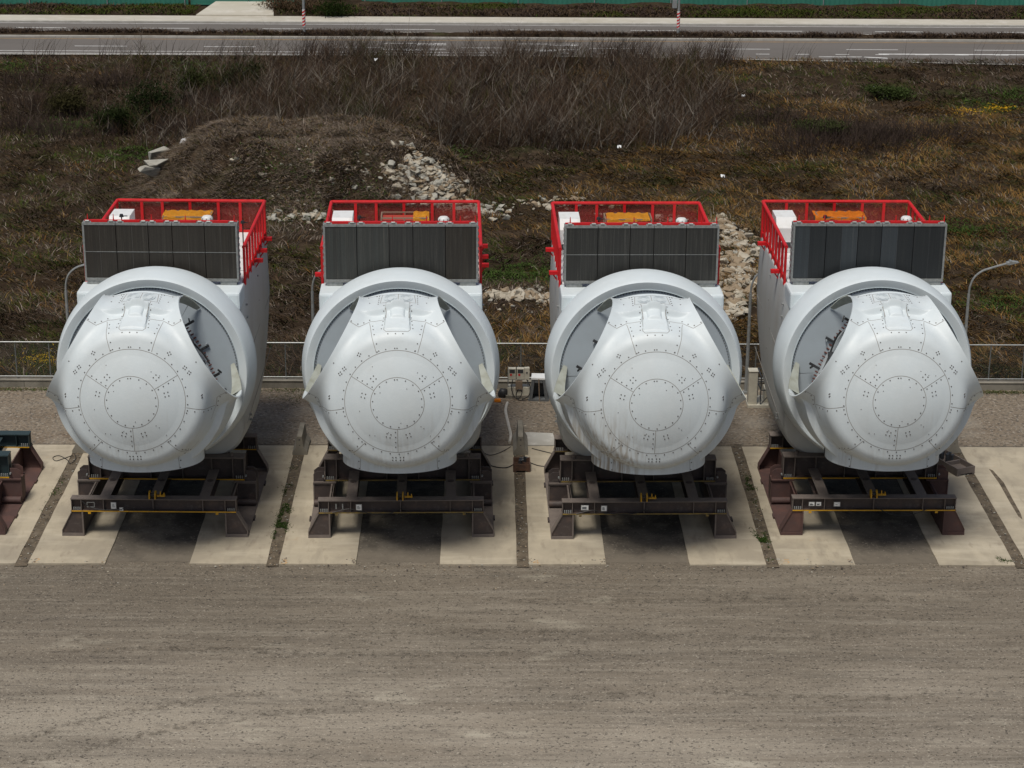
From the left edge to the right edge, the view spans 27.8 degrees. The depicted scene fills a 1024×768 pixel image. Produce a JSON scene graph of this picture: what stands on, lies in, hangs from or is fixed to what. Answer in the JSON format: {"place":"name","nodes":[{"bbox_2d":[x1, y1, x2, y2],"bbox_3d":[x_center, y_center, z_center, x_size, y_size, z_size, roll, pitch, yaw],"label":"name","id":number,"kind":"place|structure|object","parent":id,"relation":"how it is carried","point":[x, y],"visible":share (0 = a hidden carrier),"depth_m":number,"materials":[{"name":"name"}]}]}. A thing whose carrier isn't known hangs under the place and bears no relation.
{"place":"outdoors","nodes":[
{"label":"outdoors","id":0,"kind":"place"},
{"bbox_2d":[196,1,273,15],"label":"driveway","id":1,"kind":"structure","parent":0,"point":[231,8],"depth_m":182.07,"materials":[{"name":"concrete"}]},
{"bbox_2d":[0,444,1023,767],"bbox_3d":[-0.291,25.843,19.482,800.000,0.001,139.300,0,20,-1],"label":"yard ground","id":2,"kind":"structure","parent":0,"point":[116,664],"depth_m":66.46,"materials":[{"name":"gravel"}]},
{"bbox_2d":[0,445,74,564],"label":"concrete pad","id":3,"kind":"object","parent":2,"relation":"on","point":[14,540],"visible":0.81,"depth_m":78.89,"materials":[{"name":"concrete"}]},
{"bbox_2d":[0,430,43,534],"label":"transport frame","id":4,"kind":"object","parent":3,"relation":"on","point":[20,472],"visible":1,"depth_m":78.60,"materials":[{"name":"brown metal"}]},
{"bbox_2d":[15,453,82,565],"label":"soil strip","id":5,"kind":"object","parent":2,"relation":"on","point":[29,549],"visible":0.92,"depth_m":77.79,"materials":[{"name":"soil"}]},
{"bbox_2d":[72,442,85,452],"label":"concrete barrier","id":6,"kind":"object","parent":5,"relation":"on","point":[77,448],"visible":0.06,"depth_m":83.46,"materials":[{"name":"grey"}]},
{"bbox_2d":[28,453,139,564],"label":"concrete pad","id":7,"kind":"object","parent":2,"relation":"on","point":[94,545],"visible":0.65,"depth_m":75.72,"materials":[{"name":"concrete"}]},
{"bbox_2d":[62,433,268,536],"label":"transport frame","id":8,"kind":"object","parent":7,"relation":"on","point":[99,488],"visible":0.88,"depth_m":77.39,"materials":[{"name":"brown metal"}]},
{"bbox_2d":[46,198,271,471],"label":"wind turbine nacelle","id":9,"kind":"object","parent":8,"relation":"on","point":[161,355],"visible":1,"depth_m":74.11,"materials":[{"name":"paint"}]},
{"bbox_2d":[162,210,212,219],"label":"tarpaulin","id":10,"kind":"object","parent":9,"relation":"attached to","point":[169,213],"visible":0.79,"depth_m":82.57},
{"bbox_2d":[106,480,205,561],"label":"asphalt lane","id":11,"kind":"structure","parent":2,"relation":"on","point":[157,536],"depth_m":76.23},
{"bbox_2d":[189,445,293,564],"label":"concrete pad","id":12,"kind":"object","parent":2,"relation":"on","point":[215,545],"visible":0.73,"depth_m":76.58,"materials":[{"name":"concrete"}]},
{"bbox_2d":[266,455,303,566],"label":"soil strip","id":13,"kind":"object","parent":2,"relation":"on","point":[274,555],"visible":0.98,"depth_m":78.07,"materials":[{"name":"soil"}]},
{"bbox_2d":[292,423,309,454],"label":"concrete barrier","id":14,"kind":"object","parent":13,"relation":"on","point":[301,443],"visible":1,"depth_m":83.53,"materials":[{"name":"grey"}]},
{"bbox_2d":[279,445,367,564],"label":"concrete pad","id":15,"kind":"object","parent":2,"relation":"on","point":[340,546],"visible":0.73,"depth_m":76.38,"materials":[{"name":"concrete"}]},
{"bbox_2d":[308,433,494,537],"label":"transport frame","id":16,"kind":"object","parent":15,"relation":"on","point":[473,467],"visible":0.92,"depth_m":76.94,"materials":[{"name":"brown metal"}]},
{"bbox_2d":[302,200,499,473],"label":"wind turbine nacelle","id":17,"kind":"object","parent":16,"relation":"on","point":[400,365],"visible":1,"depth_m":72.67,"materials":[{"name":"paint"}]},
{"bbox_2d":[413,211,428,220],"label":"tarpaulin","id":18,"kind":"object","parent":17,"relation":"on","point":[416,214],"visible":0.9,"depth_m":82.54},
{"bbox_2d":[356,481,444,561],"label":"asphalt lane","id":19,"kind":"structure","parent":2,"relation":"on","point":[403,537],"depth_m":76.46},
{"bbox_2d":[440,446,516,565],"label":"concrete pad","id":20,"kind":"object","parent":2,"relation":"on","point":[460,545],"visible":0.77,"depth_m":76.66,"materials":[{"name":"concrete"}]},
{"bbox_2d":[3,391,1023,766],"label":"loose stone","id":21,"kind":"object","parent":2,"relation":"on","point":[497,587],"visible":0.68,"depth_m":72.15,"materials":[{"name":"beige stone"}]},
{"bbox_2d":[5,446,1023,572],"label":"strip stone","id":22,"kind":"object","parent":2,"relation":"on","point":[516,523],"visible":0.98,"depth_m":75.80,"materials":[{"name":"beige stone"}]},
{"bbox_2d":[514,455,528,566],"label":"soil strip","id":23,"kind":"object","parent":2,"relation":"on","point":[520,498],"visible":0.89,"depth_m":77.54,"materials":[{"name":"soil"}]},
{"bbox_2d":[513,420,527,454],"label":"concrete barrier","id":24,"kind":"object","parent":23,"relation":"on","point":[520,444],"visible":1,"depth_m":83.79,"materials":[{"name":"grey"}]},
{"bbox_2d":[513,456,529,471],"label":"equipment tray","id":25,"kind":"object","parent":23,"relation":"on","point":[521,463],"visible":1,"depth_m":81.88,"materials":[{"name":"metal"}]},
{"bbox_2d":[39,462,1023,563],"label":"strip weed","id":26,"kind":"object","parent":2,"relation":"on","point":[764,539],"visible":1,"depth_m":77.32,"materials":[{"name":"plant"}]},
{"bbox_2d":[525,446,605,565],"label":"concrete pad","id":27,"kind":"object","parent":2,"relation":"on","point":[585,546],"visible":0.66,"depth_m":76.47,"materials":[{"name":"concrete"}]},
{"bbox_2d":[544,435,736,538],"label":"transport frame","id":28,"kind":"object","parent":27,"relation":"on","point":[562,471],"visible":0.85,"depth_m":77.14,"materials":[{"name":"brown metal"}]},
{"bbox_2d":[544,201,745,474],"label":"wind turbine nacelle","id":29,"kind":"object","parent":28,"relation":"on","point":[643,366],"visible":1,"depth_m":72.90,"materials":[{"name":"paint"}]},
{"bbox_2d":[606,212,649,221],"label":"tarpaulin","id":30,"kind":"object","parent":29,"relation":"on","point":[616,217],"visible":0.93,"depth_m":82.55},
{"bbox_2d":[597,482,688,562],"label":"asphalt lane","id":31,"kind":"structure","parent":2,"relation":"on","point":[643,538],"depth_m":76.46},
{"bbox_2d":[672,446,765,565],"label":"concrete pad","id":32,"kind":"object","parent":2,"relation":"on","point":[704,547],"visible":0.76,"depth_m":76.45,"materials":[{"name":"concrete"}]},
{"bbox_2d":[730,444,778,567],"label":"soil strip","id":33,"kind":"object","parent":2,"relation":"on","point":[770,554],"visible":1,"depth_m":78.72,"materials":[{"name":"soil"}]},
{"bbox_2d":[742,446,854,565],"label":"concrete pad","id":34,"kind":"object","parent":2,"relation":"on","point":[821,541],"visible":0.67,"depth_m":76.18,"materials":[{"name":"concrete"}]},
{"bbox_2d":[757,432,964,534],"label":"transport frame","id":35,"kind":"object","parent":34,"relation":"on","point":[779,473],"visible":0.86,"depth_m":77.93,"materials":[{"name":"brown metal"}]},
{"bbox_2d":[755,200,983,470],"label":"wind turbine nacelle","id":36,"kind":"object","parent":35,"relation":"on","point":[865,354],"visible":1,"depth_m":74.71,"materials":[{"name":"paint"}]},
{"bbox_2d":[812,211,866,220],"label":"tarpaulin","id":37,"kind":"object","parent":36,"relation":"on","point":[852,215],"visible":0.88,"depth_m":83.04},
{"bbox_2d":[938,450,974,476],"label":"equipment tray","id":38,"kind":"object","parent":35,"relation":"on","point":[954,464],"visible":0.69,"depth_m":82.51,"materials":[{"name":"metal"}]},
{"bbox_2d":[823,479,936,562],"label":"asphalt lane","id":39,"kind":"structure","parent":2,"relation":"on","point":[876,537],"depth_m":76.69,"materials":[{"name":"asphalt"}]},
{"bbox_2d":[897,472,1014,566],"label":"concrete pad","id":40,"kind":"object","parent":2,"relation":"on","point":[979,542],"visible":0.63,"depth_m":76.25,"materials":[{"name":"concrete"}]},
{"bbox_2d":[953,452,1023,567],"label":"soil strip","id":41,"kind":"object","parent":2,"relation":"on","point":[996,522],"visible":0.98,"depth_m":77.80,"materials":[{"name":"soil"}]},
{"bbox_2d":[946,437,960,452],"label":"concrete barrier","id":42,"kind":"object","parent":41,"relation":"on","point":[953,447],"visible":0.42,"depth_m":84.06,"materials":[{"name":"grey"}]},
{"bbox_2d":[959,447,1023,557],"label":"concrete pad","id":43,"kind":"object","parent":2,"relation":"on","point":[1005,465],"visible":0.99,"depth_m":81.60,"materials":[{"name":"concrete"}]},
{"bbox_2d":[989,469,1021,518],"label":"dirt crack","id":44,"kind":"object","parent":43,"relation":"on","point":[1006,492],"visible":1,"depth_m":80.16,"materials":[{"name":"soil"}]},
{"bbox_2d":[0,53,1023,383],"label":"scrub terrain","id":45,"kind":"structure","parent":0,"point":[486,226],"depth_m":123.20,"materials":[{"name":"plant"}]},
{"bbox_2d":[20,344,56,366],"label":"yellow ground plant","id":46,"kind":"object","parent":45,"relation":"on","point":[39,358],"visible":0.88,"depth_m":93.79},
{"bbox_2d":[36,83,99,118],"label":"evergreen bush","id":47,"kind":"object","parent":45,"relation":"on","point":[68,100],"visible":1,"depth_m":141.59,"materials":[{"name":"green plant"}]},
{"bbox_2d":[79,99,144,134],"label":"evergreen bush","id":48,"kind":"object","parent":45,"relation":"on","point":[118,115],"visible":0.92,"depth_m":137.05,"materials":[{"name":"green plant"}]},
{"bbox_2d":[99,68,184,132],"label":"evergreen bush","id":49,"kind":"object","parent":45,"relation":"on","point":[156,96],"visible":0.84,"depth_m":138.55,"materials":[{"name":"green plant"}]},
{"bbox_2d":[138,165,159,177],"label":"rock","id":50,"kind":"object","parent":45,"relation":"on","point":[148,170],"visible":1,"depth_m":121.95,"materials":[{"name":"grey stone"}]},
{"bbox_2d":[144,159,169,168],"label":"rock","id":51,"kind":"object","parent":45,"relation":"on","point":[155,163],"visible":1,"depth_m":122.12,"materials":[{"name":"grey stone"}]},
{"bbox_2d":[148,146,170,159],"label":"rock","id":52,"kind":"object","parent":45,"relation":"on","point":[152,154],"visible":0.59,"depth_m":128.64,"materials":[{"name":"grey stone"}]},
{"bbox_2d":[164,59,227,98],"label":"evergreen bush","id":53,"kind":"object","parent":45,"relation":"on","point":[195,75],"visible":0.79,"depth_m":147.56,"materials":[{"name":"green plant"}]},
{"bbox_2d":[207,53,274,92],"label":"evergreen bush","id":54,"kind":"object","parent":45,"relation":"on","point":[255,69],"visible":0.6,"depth_m":148.79,"materials":[{"name":"green plant"}]},
{"bbox_2d":[121,112,491,220],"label":"mound brush","id":55,"kind":"object","parent":45,"relation":"on","point":[328,140],"visible":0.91,"depth_m":119.94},
{"bbox_2d":[337,101,388,120],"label":"evergreen bush","id":56,"kind":"object","parent":45,"relation":"on","point":[366,109],"visible":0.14,"depth_m":139.22,"materials":[{"name":"green plant"}]},
{"bbox_2d":[1,10,775,152],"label":"bare thicket","id":57,"kind":"object","parent":45,"relation":"on","point":[525,99],"visible":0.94,"depth_m":143.65,"materials":[{"name":"plant"}]},
{"bbox_2d":[228,134,758,321],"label":"rubble","id":58,"kind":"object","parent":45,"relation":"on","point":[317,216],"visible":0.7,"depth_m":119.41,"materials":[{"name":"stone"}]},
{"bbox_2d":[735,301,747,305],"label":"rock","id":59,"kind":"object","parent":58,"relation":"on","point":[744,303],"visible":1,"depth_m":102.03,"materials":[{"name":"stone"}]},
{"bbox_2d":[0,60,1002,164],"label":"dead brush","id":60,"kind":"object","parent":45,"relation":"on","point":[900,132],"visible":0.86,"depth_m":137.23,"materials":[{"name":"plant"}]},
{"bbox_2d":[0,57,1023,322],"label":"green weed","id":61,"kind":"object","parent":45,"relation":"on","point":[546,273],"visible":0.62,"depth_m":118.16,"materials":[{"name":"plant"}]},
{"bbox_2d":[511,288,524,300],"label":"rock","id":62,"kind":"object","parent":45,"relation":"on","point":[519,298],"visible":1,"depth_m":102.04,"materials":[{"name":"stone"}]},
{"bbox_2d":[21,27,1023,68],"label":"roadside reeds","id":63,"kind":"object","parent":45,"relation":"on","point":[730,54],"visible":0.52,"depth_m":161.14,"materials":[{"name":"plant"}]},
{"bbox_2d":[720,239,737,246],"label":"rock","id":64,"kind":"object","parent":45,"relation":"on","point":[729,242],"visible":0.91,"depth_m":110.41,"materials":[{"name":"stone"}]},
{"bbox_2d":[723,292,734,297],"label":"rock","id":65,"kind":"object","parent":45,"relation":"on","point":[727,294],"visible":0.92,"depth_m":103.18,"materials":[{"name":"beige stone"}]},
{"bbox_2d":[723,286,735,291],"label":"rock","id":66,"kind":"object","parent":45,"relation":"on","point":[727,289],"visible":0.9,"depth_m":104.12,"materials":[{"name":"beige stone"}]},
{"bbox_2d":[724,267,734,273],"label":"rock","id":67,"kind":"object","parent":45,"relation":"on","point":[726,269],"visible":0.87,"depth_m":106.26,"materials":[{"name":"beige stone"}]},
{"bbox_2d":[733,310,744,317],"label":"rock","id":68,"kind":"object","parent":45,"relation":"on","point":[740,313],"visible":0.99,"depth_m":100.95,"materials":[{"name":"stone"}]},
{"bbox_2d":[730,231,747,239],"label":"rock","id":69,"kind":"object","parent":45,"relation":"on","point":[740,234],"visible":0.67,"depth_m":111.58,"materials":[{"name":"beige stone"}]},
{"bbox_2d":[732,307,747,312],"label":"rock","id":70,"kind":"object","parent":45,"relation":"on","point":[739,310],"visible":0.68,"depth_m":101.35,"materials":[{"name":"stone"}]},
{"bbox_2d":[736,251,749,258],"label":"rock","id":71,"kind":"object","parent":45,"relation":"on","point":[742,254],"visible":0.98,"depth_m":108.10,"materials":[{"name":"stone"}]},
{"bbox_2d":[785,115,853,137],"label":"evergreen bush","id":72,"kind":"object","parent":45,"relation":"on","point":[824,124],"visible":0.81,"depth_m":137.10,"materials":[{"name":"green plant"}]},
{"bbox_2d":[852,82,928,100],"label":"evergreen bush","id":73,"kind":"object","parent":45,"relation":"on","point":[892,91],"visible":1,"depth_m":149.45,"materials":[{"name":"green plant"}]},
{"bbox_2d":[935,101,1014,117],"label":"yellow weed","id":74,"kind":"object","parent":45,"relation":"on","point":[984,107],"visible":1,"depth_m":145.47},
{"bbox_2d":[0,387,1023,445],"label":"gravel strip","id":75,"kind":"object","parent":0,"point":[29,409],"visible":0.22,"depth_m":87.40,"materials":[{"name":"gravel"}]},
{"bbox_2d":[64,264,83,321],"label":"street lamp","id":76,"kind":"object","parent":75,"relation":"on","point":[66,298],"visible":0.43,"depth_m":88.96,"materials":[{"name":"metal"}]},
{"bbox_2d":[311,269,320,320],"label":"street lamp","id":77,"kind":"object","parent":75,"relation":"on","point":[312,305],"visible":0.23,"depth_m":89.16,"materials":[{"name":"metal"}]},
{"bbox_2d":[498,388,507,397],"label":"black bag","id":78,"kind":"object","parent":75,"relation":"on","point":[502,392],"visible":1,"depth_m":89.99,"materials":[{"name":"black plastic"}]},
{"bbox_2d":[504,402,511,443],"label":"drain hose","id":79,"kind":"object","parent":75,"relation":"on","point":[508,423],"visible":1,"depth_m":86.93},
{"bbox_2d":[0,377,1023,389],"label":"kerb wall","id":80,"kind":"structure","parent":75,"relation":"on","point":[502,383],"depth_m":91.01,"materials":[{"name":"concrete"}]},
{"bbox_2d":[0,341,1023,381],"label":"wire fence","id":81,"kind":"object","parent":80,"relation":"on","point":[286,376],"visible":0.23,"depth_m":90.79,"materials":[{"name":"metal"}]},
{"bbox_2d":[0,387,1023,406],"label":"wall foot weed","id":82,"kind":"object","parent":75,"relation":"on","point":[39,389],"depth_m":90.72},
{"bbox_2d":[506,366,530,400],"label":"power distribution stand","id":83,"kind":"object","parent":75,"relation":"on","point":[518,389],"visible":1,"depth_m":89.74,"materials":[{"name":"metal"}]},
{"bbox_2d":[528,373,548,401],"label":"grey transport crate","id":84,"kind":"object","parent":75,"relation":"on","point":[538,390],"visible":0.86,"depth_m":89.62,"materials":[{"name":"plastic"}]},
{"bbox_2d":[525,432,553,445],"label":"concrete patch","id":85,"kind":"object","parent":75,"relation":"on","point":[539,439],"visible":0.77,"depth_m":85.30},
{"bbox_2d":[743,273,757,393],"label":"street lamp","id":86,"kind":"object","parent":75,"relation":"on","point":[748,343],"visible":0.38,"depth_m":89.92,"materials":[{"name":"metal"}]},
{"bbox_2d":[745,367,769,407],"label":"control cabinet","id":87,"kind":"object","parent":75,"relation":"on","point":[754,399],"visible":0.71,"depth_m":89.01,"materials":[{"name":"metal"}]},
{"bbox_2d":[964,260,1018,333],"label":"street lamp","id":88,"kind":"object","parent":75,"relation":"on","point":[1010,262],"visible":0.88,"depth_m":89.21,"materials":[{"name":"metal"}]},
{"bbox_2d":[0,37,1023,63],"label":"road","id":89,"kind":"structure","parent":0,"point":[825,50],"depth_m":168.30,"materials":[{"name":"asphalt"}]},
{"bbox_2d":[0,23,1023,58],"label":"road markings","id":90,"kind":"object","parent":89,"relation":"on","point":[541,50],"visible":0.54,"depth_m":170.66,"materials":[{"name":"paint"}]},
{"bbox_2d":[78,54,1023,64],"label":"verge kerb","id":91,"kind":"structure","parent":89,"relation":"on","point":[462,55],"depth_m":164.01,"materials":[{"name":"concrete"}]},
{"bbox_2d":[0,22,1023,34],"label":"road","id":92,"kind":"structure","parent":0,"point":[498,27],"depth_m":176.70,"materials":[{"name":"asphalt"}]},
{"bbox_2d":[0,15,1023,24],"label":"pavement","id":93,"kind":"structure","parent":0,"point":[519,19],"depth_m":179.64,"materials":[{"name":"concrete"}]},
{"bbox_2d":[0,0,1023,19],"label":"verge","id":94,"kind":"structure","parent":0,"point":[288,13],"depth_m":182.18,"materials":[{"name":"plant"}]},
{"bbox_2d":[191,0,301,4],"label":"green gate","id":95,"kind":"structure","parent":94,"relation":"on","point":[203,2],"depth_m":184.55,"materials":[{"name":"metal"}]},
{"bbox_2d":[362,0,1023,5],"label":"green hoarding","id":96,"kind":"object","parent":94,"relation":"on","point":[918,2],"visible":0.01,"depth_m":187.14,"materials":[{"name":"metal"}]},
{"bbox_2d":[18,34,1013,39],"bbox_3d":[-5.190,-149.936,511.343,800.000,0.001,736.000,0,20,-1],"label":"ground","id":97,"kind":"structure","parent":0,"point":[577,37],"depth_m":173.00,"materials":[{"name":"soil"}]},
{"bbox_2d":[0,0,187,5],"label":"green hoarding","id":98,"kind":"object","parent":97,"relation":"on","point":[96,2],"visible":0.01,"depth_m":184.38,"materials":[{"name":"metal"}]},
{"bbox_2d":[252,0,300,9],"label":"verge shrub","id":99,"kind":"object","parent":97,"relation":"on","point":[275,4],"visible":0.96,"depth_m":182.11,"materials":[{"name":"green plant"}]},
{"bbox_2d":[273,0,321,14],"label":"verge shrub","id":100,"kind":"object","parent":97,"relation":"on","point":[310,3],"visible":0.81,"depth_m":181.42,"materials":[{"name":"green plant"}]},
{"bbox_2d":[306,0,362,17],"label":"verge shrub","id":101,"kind":"object","parent":97,"relation":"on","point":[334,8],"visible":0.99,"depth_m":180.19,"materials":[{"name":"green plant"}]},
{"bbox_2d":[0,20,1023,26],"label":"pavement kerb","id":102,"kind":"structure","parent":97,"relation":"on","point":[524,23],"depth_m":178.21,"materials":[{"name":"concrete"}]},
{"bbox_2d":[0,30,1023,41],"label":"median kerb","id":103,"kind":"structure","parent":97,"relation":"on","point":[571,38],"depth_m":171.43,"materials":[{"name":"concrete"}]},
{"bbox_2d":[0,30,1023,39],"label":"median","id":104,"kind":"object","parent":103,"relation":"on","point":[446,34],"visible":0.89,"depth_m":172.00,"materials":[{"name":"soil"}]},
{"bbox_2d":[302,0,309,34],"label":"road lamp post","id":105,"kind":"object","parent":104,"relation":"on","point":[303,14],"visible":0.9,"depth_m":171.78,"materials":[{"name":"metal"}]},
{"bbox_2d":[0,26,1023,38],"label":"median weeds","id":106,"kind":"object","parent":104,"relation":"on","point":[710,33],"visible":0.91,"depth_m":172.45,"materials":[{"name":"plant"}]},
{"bbox_2d":[672,0,679,32],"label":"road lamp post","id":107,"kind":"object","parent":104,"relation":"on","point":[674,3],"visible":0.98,"depth_m":171.94,"materials":[{"name":"metal"}]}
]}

